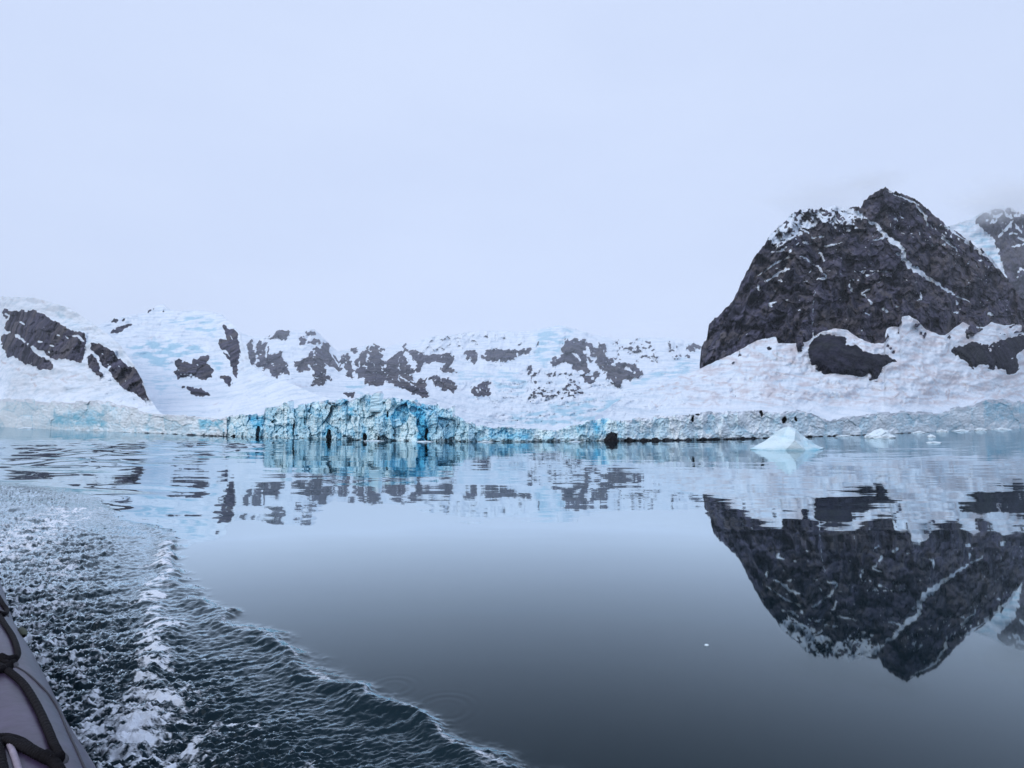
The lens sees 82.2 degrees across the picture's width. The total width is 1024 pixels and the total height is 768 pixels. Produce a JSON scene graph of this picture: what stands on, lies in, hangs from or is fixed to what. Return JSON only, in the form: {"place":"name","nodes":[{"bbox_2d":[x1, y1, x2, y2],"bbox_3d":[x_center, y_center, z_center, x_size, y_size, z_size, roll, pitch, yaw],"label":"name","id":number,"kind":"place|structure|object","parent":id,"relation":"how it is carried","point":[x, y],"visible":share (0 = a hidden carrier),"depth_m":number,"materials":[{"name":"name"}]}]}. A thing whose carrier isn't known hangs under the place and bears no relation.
{"place":"outdoors","nodes":[
{"label":"outdoors","id":0,"kind":"place"},
{"bbox_2d":[0,296,161,413],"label":"mountain","id":1,"kind":"structure","parent":0,"point":[49,351],"depth_m":274.08,"materials":[{"name":"white snow"}]},
{"bbox_2d":[97,304,336,418],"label":"mountain","id":2,"kind":"structure","parent":0,"point":[196,363],"depth_m":349.04,"materials":[{"name":"white snow"}]},
{"bbox_2d":[239,325,702,429],"bbox_3d":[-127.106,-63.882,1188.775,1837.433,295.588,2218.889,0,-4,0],"label":"mountain","id":3,"kind":"structure","parent":0,"point":[559,377],"depth_m":1042.72,"materials":[{"name":"white snow"}]},
{"bbox_2d":[0,427,1023,767],"bbox_3d":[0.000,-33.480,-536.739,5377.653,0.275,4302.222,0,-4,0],"label":"water","id":4,"kind":"structure","parent":0,"point":[196,601],"depth_m":7.36,"materials":[{"name":"grey liquid"}]},
{"bbox_2d":[0,583,95,767],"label":"inflatable boat","id":5,"kind":"object","parent":4,"relation":"on","point":[36,731],"visible":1,"depth_m":2.85,"materials":[{"name":"grey rubber"}]},
{"bbox_2d":[0,398,226,435],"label":"ice cliff","id":6,"kind":"structure","parent":4,"relation":"in","point":[98,415],"depth_m":160.37,"materials":[{"name":"white ice"}]},
{"bbox_2d":[223,391,482,441],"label":"ice cliff","id":7,"kind":"structure","parent":4,"relation":"in","point":[368,416],"depth_m":75.81,"materials":[{"name":"blue ice"}]},
{"bbox_2d":[471,418,623,441],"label":"ice cliff","id":8,"kind":"structure","parent":4,"relation":"in","point":[600,429],"depth_m":70.47,"materials":[{"name":"white ice"}]},
{"bbox_2d":[604,432,618,441],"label":"boulder","id":9,"kind":"object","parent":4,"relation":"in","point":[611,437],"visible":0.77,"depth_m":70.01,"materials":[{"name":"black stone"}]},
{"bbox_2d":[751,426,823,449],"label":"iceberg","id":10,"kind":"object","parent":4,"relation":"on","point":[787,438],"visible":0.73,"depth_m":48.28,"materials":[{"name":"white ice"}]},
{"bbox_2d":[617,398,1023,440],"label":"ice cliff","id":11,"kind":"structure","parent":4,"relation":"in","point":[988,414],"depth_m":93.35,"materials":[{"name":"white ice"}]},
{"bbox_2d":[864,428,895,437],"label":"ice floe","id":12,"kind":"object","parent":4,"relation":"on","point":[880,433],"visible":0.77,"depth_m":85.46,"materials":[{"name":"white ice"}]},
{"bbox_2d":[974,428,986,430],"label":"ice floe","id":13,"kind":"object","parent":4,"relation":"on","point":[980,429],"visible":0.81,"depth_m":171.60,"materials":[{"name":"white ice"}]},
{"bbox_2d":[991,427,1011,429],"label":"ice floe","id":14,"kind":"object","parent":4,"relation":"on","point":[1000,428],"visible":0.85,"depth_m":191.30,"materials":[{"name":"white ice"}]},
{"bbox_2d":[0,0,1023,350],"label":"sky","id":15,"kind":"structure","parent":0,"point":[356,173],"materials":[{"name":"white"}]},
{"bbox_2d":[595,316,1023,434],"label":"snowfield","id":16,"kind":"structure","parent":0,"point":[929,372],"depth_m":160.75,"materials":[{"name":"white snow"}]},
{"bbox_2d":[808,333,896,380],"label":"rock outcrop","id":17,"kind":"object","parent":16,"relation":"on","point":[829,353],"visible":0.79,"depth_m":169.96,"materials":[{"name":"black stone"}]},
{"bbox_2d":[951,332,1023,374],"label":"rock outcrop","id":18,"kind":"object","parent":16,"relation":"on","point":[1000,355],"visible":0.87,"depth_m":269.32,"materials":[{"name":"black stone"}]},
{"bbox_2d":[700,187,1023,367],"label":"mountain","id":19,"kind":"structure","parent":0,"point":[875,266],"depth_m":267.63,"materials":[{"name":"black stone"}]},
{"bbox_2d":[949,204,1023,298],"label":"mountain","id":20,"kind":"structure","parent":0,"point":[996,234],"depth_m":883.12,"materials":[{"name":"white snow"}]}
]}

